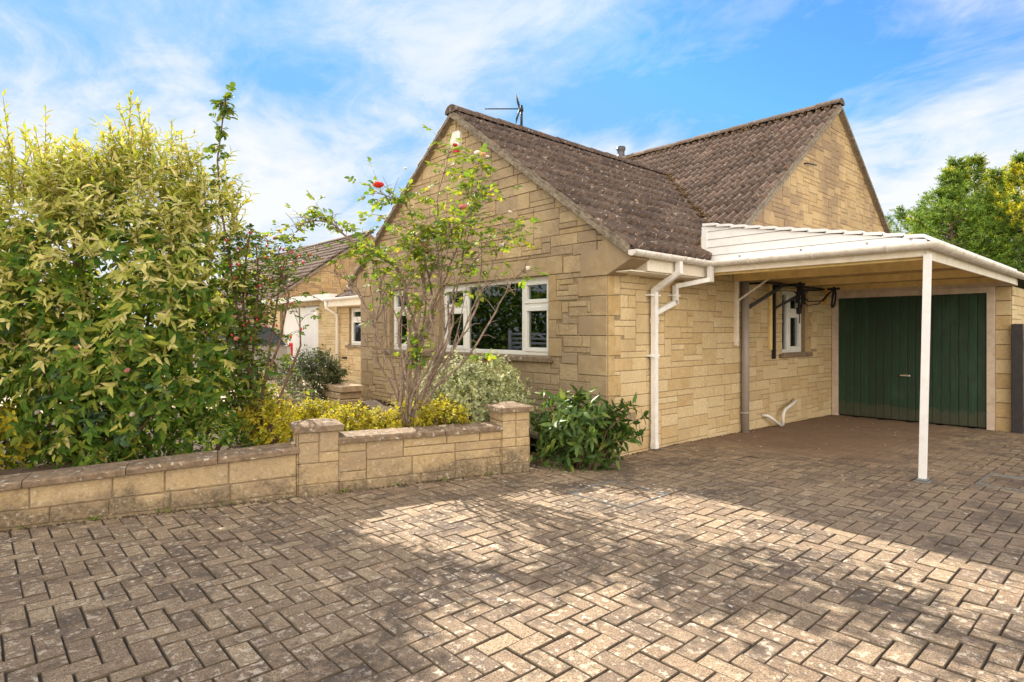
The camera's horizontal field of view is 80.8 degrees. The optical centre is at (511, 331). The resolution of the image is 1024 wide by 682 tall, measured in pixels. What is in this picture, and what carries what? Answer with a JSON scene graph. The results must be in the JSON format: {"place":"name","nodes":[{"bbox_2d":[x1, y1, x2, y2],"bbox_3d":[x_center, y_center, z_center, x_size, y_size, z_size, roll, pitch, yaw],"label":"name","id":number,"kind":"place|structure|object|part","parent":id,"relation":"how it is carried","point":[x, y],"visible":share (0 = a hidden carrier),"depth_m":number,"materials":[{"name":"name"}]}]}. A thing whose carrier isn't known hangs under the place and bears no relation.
{"place":"outdoors","nodes":[
{"label":"outdoors","id":0,"kind":"place"},
{"bbox_2d":[0,374,360,412],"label":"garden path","id":1,"kind":"structure","parent":0,"point":[273,380],"depth_m":14.20,"materials":[{"name":"grey"}]},
{"bbox_2d":[147,324,292,382],"bbox_3d":[-8.060,0.545,15.696,4.085,1.530,1.746,0,0,-42],"label":"parked car","id":2,"kind":"object","parent":1,"relation":"on","point":[285,350],"visible":0.18,"depth_m":16.13,"materials":[{"name":"silver metal"}]},
{"bbox_3d":[-7.699,0.135,16.023,2.800,0.530,1.550,0,0,-42],"label":"window","id":3,"kind":"part","parent":2,"relation":"part of","materials":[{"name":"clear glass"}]},
{"bbox_2d":[273,398,318,408],"bbox_3d":[-3.408,1.185,9.196,0.530,0.250,0.990,0,0,-42],"label":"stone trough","id":4,"kind":"object","parent":1,"relation":"on","point":[294,401],"visible":0.08,"depth_m":9.43,"materials":[{"name":"grey stone"}]},
{"bbox_2d":[322,383,362,405],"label":"stone pillar","id":5,"kind":"structure","parent":1,"relation":"on","point":[345,393],"depth_m":9.74,"materials":[{"name":"beige stone"}]},
{"bbox_2d":[0,399,550,475],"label":"garden soil","id":6,"kind":"structure","parent":0,"point":[375,403],"depth_m":6.31,"materials":[{"name":"brown soil"}]},
{"bbox_2d":[0,384,48,469],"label":"yellow leaf shrub","id":7,"kind":"object","parent":6,"relation":"on","point":[4,428],"visible":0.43,"depth_m":4.83,"materials":[{"name":"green plant"}]},
{"bbox_2d":[0,293,238,448],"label":"shrub rose","id":8,"kind":"object","parent":6,"relation":"on","point":[117,440],"visible":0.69,"depth_m":4.91,"materials":[{"name":"green plant"}]},
{"bbox_2d":[0,88,278,469],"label":"forsythia bush","id":9,"kind":"object","parent":6,"relation":"on","point":[114,336],"visible":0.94,"depth_m":5.19,"materials":[{"name":"green plant"}]},
{"bbox_2d":[156,406,264,456],"bbox_3d":[-2.676,0.955,5.330,0.793,0.611,0.782,0,0,-42],"label":"foliage plant","id":10,"kind":"object","parent":6,"relation":"on","point":[226,438],"visible":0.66,"depth_m":5.22,"materials":[{"name":"green plant"}]},
{"bbox_2d":[227,379,291,437],"bbox_3d":[-2.803,0.848,6.606,0.724,0.692,0.627,0,0,-9],"label":"golden shrub","id":11,"kind":"object","parent":6,"relation":"on","point":[279,390],"visible":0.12,"depth_m":6.61,"materials":[{"name":"yellow plant"}]},
{"bbox_2d":[190,82,330,440],"bbox_3d":[-2.377,-0.652,5.820,1.398,3.422,0.913,0,0,9],"label":"hip rose","id":12,"kind":"object","parent":6,"relation":"on","point":[244,333],"visible":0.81,"depth_m":5.73,"materials":[{"name":"green plant"}]},
{"bbox_2d":[233,395,303,446],"bbox_3d":[-2.284,0.908,5.676,0.647,0.614,0.621,0,0,-42],"label":"golden shrub","id":13,"kind":"object","parent":6,"relation":"on","point":[274,411],"visible":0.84,"depth_m":5.58,"materials":[{"name":"yellow plant"}]},
{"bbox_2d":[269,344,350,404],"bbox_3d":[-3.369,0.802,10.176,1.346,1.194,1.346,0,0,-42],"label":"evergreen shrub","id":14,"kind":"object","parent":6,"relation":"on","point":[329,366],"visible":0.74,"depth_m":9.98,"materials":[{"name":"green plant"}]},
{"bbox_2d":[279,396,347,426],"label":"golden shrub","id":15,"kind":"object","parent":6,"relation":"on","point":[310,410],"visible":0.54,"depth_m":6.31,"materials":[{"name":"yellow plant"}]},
{"bbox_2d":[319,400,383,431],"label":"golden shrub","id":16,"kind":"object","parent":6,"relation":"on","point":[341,416],"visible":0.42,"depth_m":5.91,"materials":[{"name":"yellow plant"}]},
{"bbox_2d":[355,404,407,429],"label":"golden shrub","id":17,"kind":"object","parent":6,"relation":"on","point":[391,420],"visible":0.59,"depth_m":5.89,"materials":[{"name":"yellow plant"}]},
{"bbox_2d":[261,125,548,427],"bbox_3d":[-1.145,-0.491,5.955,3.024,2.988,1.242,0,0,3],"label":"blooming rose","id":18,"kind":"object","parent":6,"relation":"on","point":[419,251],"visible":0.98,"depth_m":5.98,"materials":[{"name":"green plant"}]},
{"bbox_2d":[386,394,439,427],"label":"golden shrub","id":19,"kind":"object","parent":6,"relation":"on","point":[403,405],"visible":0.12,"depth_m":6.46,"materials":[{"name":"yellow plant"}]},
{"bbox_2d":[399,392,472,426],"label":"golden shrub","id":20,"kind":"object","parent":6,"relation":"on","point":[437,413],"visible":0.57,"depth_m":5.92,"materials":[{"name":"yellow plant"}]},
{"bbox_2d":[399,348,543,434],"bbox_3d":[-0.451,0.767,6.826,1.541,1.187,1.508,0,0,-42],"label":"variegated shrub","id":21,"kind":"object","parent":6,"relation":"on","point":[500,384],"visible":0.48,"depth_m":6.52,"materials":[{"name":"green plant"}]},
{"bbox_2d":[259,370,322,425],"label":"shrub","id":22,"kind":"object","parent":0,"point":[288,396],"visible":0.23,"depth_m":7.15,"materials":[{"name":"green plant"}]},
{"bbox_2d":[0,414,1023,681],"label":"driveway","id":23,"kind":"structure","parent":0,"point":[460,573],"depth_m":3.44,"materials":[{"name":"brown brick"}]},
{"bbox_2d":[17,471,493,528],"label":"wall foot weeds","id":24,"kind":"object","parent":23,"relation":"on","point":[341,491],"depth_m":4.81,"materials":[{"name":"green plant"}]},
{"bbox_2d":[0,414,831,532],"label":"foot moss","id":25,"kind":"object","parent":23,"relation":"on","point":[371,488],"visible":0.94,"depth_m":5.14,"materials":[{"name":"plant"}]},
{"bbox_2d":[529,384,651,472],"bbox_3d":[0.756,1.063,6.215,0.964,1.013,1.350,0,0,-77],"label":"laurel bush","id":26,"kind":"object","parent":23,"relation":"on","point":[578,435],"visible":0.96,"depth_m":6.06,"materials":[{"name":"green plant"}]},
{"bbox_2d":[567,480,668,508],"bbox_3d":[0.914,1.405,5.193,0.620,0.023,0.620,0,0,-42],"label":"manhole frame","id":27,"kind":"object","parent":23,"relation":"on","point":[662,494],"visible":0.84,"depth_m":5.17,"materials":[{"name":"grey metal"}]},
{"bbox_2d":[248,423,1017,640],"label":"fallen leaves","id":28,"kind":"object","parent":23,"relation":"on","point":[677,549],"visible":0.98,"depth_m":3.85,"materials":[{"name":"brown plant"}]},
{"bbox_2d":[701,223,1023,482],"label":"carport","id":29,"kind":"object","parent":23,"relation":"on","point":[843,259],"visible":0.96,"depth_m":6.79,"materials":[{"name":"white paint"}]},
{"bbox_2d":[976,473,1023,491],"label":"manhole frame","id":30,"kind":"object","parent":23,"relation":"on","point":[988,475],"visible":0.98,"depth_m":5.78,"materials":[{"name":"grey metal"}]},
{"bbox_2d":[1011,324,1023,433],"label":"side gate","id":31,"kind":"structure","parent":23,"relation":"on","point":[1017,378],"depth_m":8.85,"materials":[{"name":"black wood"}]},
{"bbox_2d":[0,0,1023,327],"label":"sky","id":32,"kind":"structure","parent":0,"point":[323,87],"materials":[{"name":"blue"}]},
{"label":"ground","id":33,"kind":"structure","parent":0,"visible":0},
{"bbox_2d":[0,401,533,531],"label":"garden wall","id":34,"kind":"structure","parent":33,"relation":"on","point":[320,456],"depth_m":5.03,"materials":[{"name":"stone"}]},
{"bbox_2d":[183,230,374,324],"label":"neighbour house","id":35,"kind":"structure","parent":33,"relation":"on","point":[327,280],"depth_m":21.45,"materials":[{"name":"stone"}]},
{"bbox_2d":[261,293,337,376],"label":"link garage","id":36,"kind":"structure","parent":33,"relation":"on","point":[318,332],"depth_m":17.44,"materials":[{"name":"stone"}]},
{"bbox_2d":[284,306,317,376],"bbox_3d":[-6.290,0.305,18.037,0.050,2.090,2.800,0,0,-42],"label":"garage door","id":37,"kind":"structure","parent":36,"relation":"in","point":[290,325],"depth_m":17.91,"materials":[{"name":"plastic"}]},
{"bbox_2d":[320,98,898,457],"bbox_3d":[1.655,-1.374,14.189,11.282,5.787,11.363,0,0,-42],"label":"bungalow","id":38,"kind":"object","parent":33,"relation":"on","point":[628,297],"visible":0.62,"depth_m":8.39,"materials":[{"name":"stone"}]},
{"bbox_2d":[351,308,360,344],"bbox_3d":[-3.898,-0.125,15.326,0.074,0.950,0.730,0,0,-42],"label":"window","id":39,"kind":"structure","parent":38,"relation":"in","point":[355,328],"depth_m":15.45,"materials":[{"name":"plastic"}]},
{"bbox_2d":[394,290,407,349],"bbox_3d":[-1.778,-0.190,9.863,0.074,0.980,0.540,0,0,-42],"label":"window","id":40,"kind":"structure","parent":38,"relation":"in","point":[397,302],"depth_m":9.95,"materials":[{"name":"plastic"}]},
{"bbox_2d":[450,130,462,153],"bbox_3d":[-0.802,-2.693,8.575,0.063,0.304,0.240,0,0,-42],"label":"alarm box","id":41,"kind":"object","parent":38,"relation":"attached to","point":[457,134],"visible":0.68,"depth_m":8.53,"materials":[{"name":"plastic"}]},
{"bbox_2d":[444,276,548,355],"bbox_3d":[-0.246,-0.190,8.167,0.074,0.980,2.270,0,0,-42],"label":"window","id":42,"kind":"structure","parent":38,"relation":"in","point":[520,327],"depth_m":8.01,"materials":[{"name":"plastic"}]},
{"bbox_2d":[485,94,522,130],"bbox_3d":[-0.125,-3.453,9.529,0.610,0.547,0.220,0,0,0],"label":"tv aerial","id":43,"kind":"object","parent":38,"relation":"attached to","point":[520,110],"visible":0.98,"depth_m":9.52,"materials":[{"name":"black metal"}]},
{"bbox_2d":[616,146,625,156],"bbox_3d":[2.654,-4.311,14.663,0.227,0.382,0.230,0,0,-42],"label":"roof vent","id":44,"kind":"object","parent":38,"relation":"on","point":[620,151],"visible":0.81,"depth_m":14.58,"materials":[{"name":"metal"}]},
{"bbox_2d":[782,291,800,352],"bbox_3d":[4.529,-0.153,9.851,0.870,0.993,0.074,0,0,-42],"label":"window","id":45,"kind":"structure","parent":38,"relation":"in","point":[791,328],"depth_m":9.85,"materials":[{"name":"plastic"}]},
{"bbox_2d":[749,281,839,358],"bbox_3d":[4.321,-0.160,9.161,2.005,1.160,0.562,0,0,-42],"label":"wall rack","id":46,"kind":"object","parent":38,"relation":"attached to","point":[770,295],"depth_m":9.16,"materials":[{"name":"black metal"}]},
{"bbox_2d":[795,286,797,302],"bbox_3d":[4.328,-0.580,9.114,0.087,0.301,0.058,0,0,-42],"label":"hanging strap","id":47,"kind":"object","parent":46,"relation":"hanging from","point":[796,300],"visible":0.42,"depth_m":9.09,"materials":[{"name":"black fabric"}]},
{"bbox_2d":[797,282,802,313],"bbox_3d":[4.293,-0.494,8.974,0.103,0.481,0.058,0,0,-42],"label":"hanging strap","id":48,"kind":"object","parent":46,"relation":"hanging from","point":[801,295],"visible":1,"depth_m":8.96,"materials":[{"name":"black fabric"}]},
{"bbox_2d":[794,286,832,323],"bbox_3d":[4.680,-0.420,9.351,1.136,0.604,0.112,0,0,-38],"label":"ratchet strap","id":49,"kind":"object","parent":46,"relation":"hanging from","point":[823,299],"visible":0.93,"depth_m":9.23,"materials":[{"name":"black fabric"}]},
{"bbox_2d":[823,288,827,304],"bbox_3d":[5.036,-0.565,9.672,0.055,0.271,0.060,0,0,-42],"label":"hanging strap","id":50,"kind":"object","parent":46,"relation":"hanging from","point":[825,300],"visible":0.88,"depth_m":9.66,"materials":[{"name":"orange fabric"}]},
{"bbox_2d":[831,287,836,307],"bbox_3d":[5.179,-0.549,9.693,0.127,0.341,0.060,0,0,-42],"label":"hanging strap","id":51,"kind":"object","parent":46,"relation":"hanging from","point":[834,294],"visible":1,"depth_m":9.69,"materials":[{"name":"black fabric"}]},
{"bbox_2d":[884,212,894,228],"bbox_3d":[18.743,-2.224,30.112,3.296,7.456,3.182,0,0,-42],"label":"conifer tree","id":52,"kind":"object","parent":33,"relation":"on","point":[890,221],"visible":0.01,"depth_m":29.94,"materials":[{"name":"green plant"}]},
{"bbox_2d":[888,204,910,233],"bbox_3d":[15.432,-1.779,23.819,3.611,6.569,3.239,0,0,-42],"label":"conifer tree","id":53,"kind":"object","parent":33,"relation":"on","point":[901,215],"visible":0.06,"depth_m":23.93,"materials":[{"name":"green plant"}]},
{"bbox_2d":[831,278,1023,431],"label":"garage","id":54,"kind":"structure","parent":33,"relation":"on","point":[876,355],"depth_m":9.72,"materials":[{"name":"stone"}]},
{"bbox_2d":[839,293,986,427],"bbox_3d":[6.552,0.448,9.984,0.110,2.065,2.110,0,0,-42],"label":"garage door","id":55,"kind":"structure","parent":54,"relation":"in","point":[880,337],"depth_m":9.94,"materials":[{"name":"wood"}]},
{"bbox_2d":[897,155,1023,268],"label":"conifer tree","id":56,"kind":"object","parent":33,"relation":"on","point":[952,163],"visible":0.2,"depth_m":20.49,"materials":[{"name":"green plant"}]},
{"bbox_2d":[903,167,1018,265],"bbox_3d":[14.099,-1.943,19.450,5.037,6.896,4.416,0,0,-42],"label":"conifer tree","id":57,"kind":"object","parent":33,"relation":"on","point":[953,192],"visible":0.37,"depth_m":19.22,"materials":[{"name":"green plant"}]},
{"bbox_2d":[924,152,1023,265],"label":"conifer tree","id":58,"kind":"object","parent":33,"relation":"on","point":[979,161],"visible":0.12,"depth_m":21.76,"materials":[{"name":"green plant"}]},
{"bbox_2d":[944,165,1023,272],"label":"conifer tree","id":59,"kind":"object","parent":33,"relation":"on","point":[995,174],"visible":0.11,"depth_m":20.74,"materials":[{"name":"green plant"}]},
{"bbox_2d":[945,149,1023,272],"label":"conifer tree","id":60,"kind":"object","parent":33,"relation":"on","point":[1014,173],"visible":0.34,"depth_m":19.65,"materials":[{"name":"green plant"}]}
]}

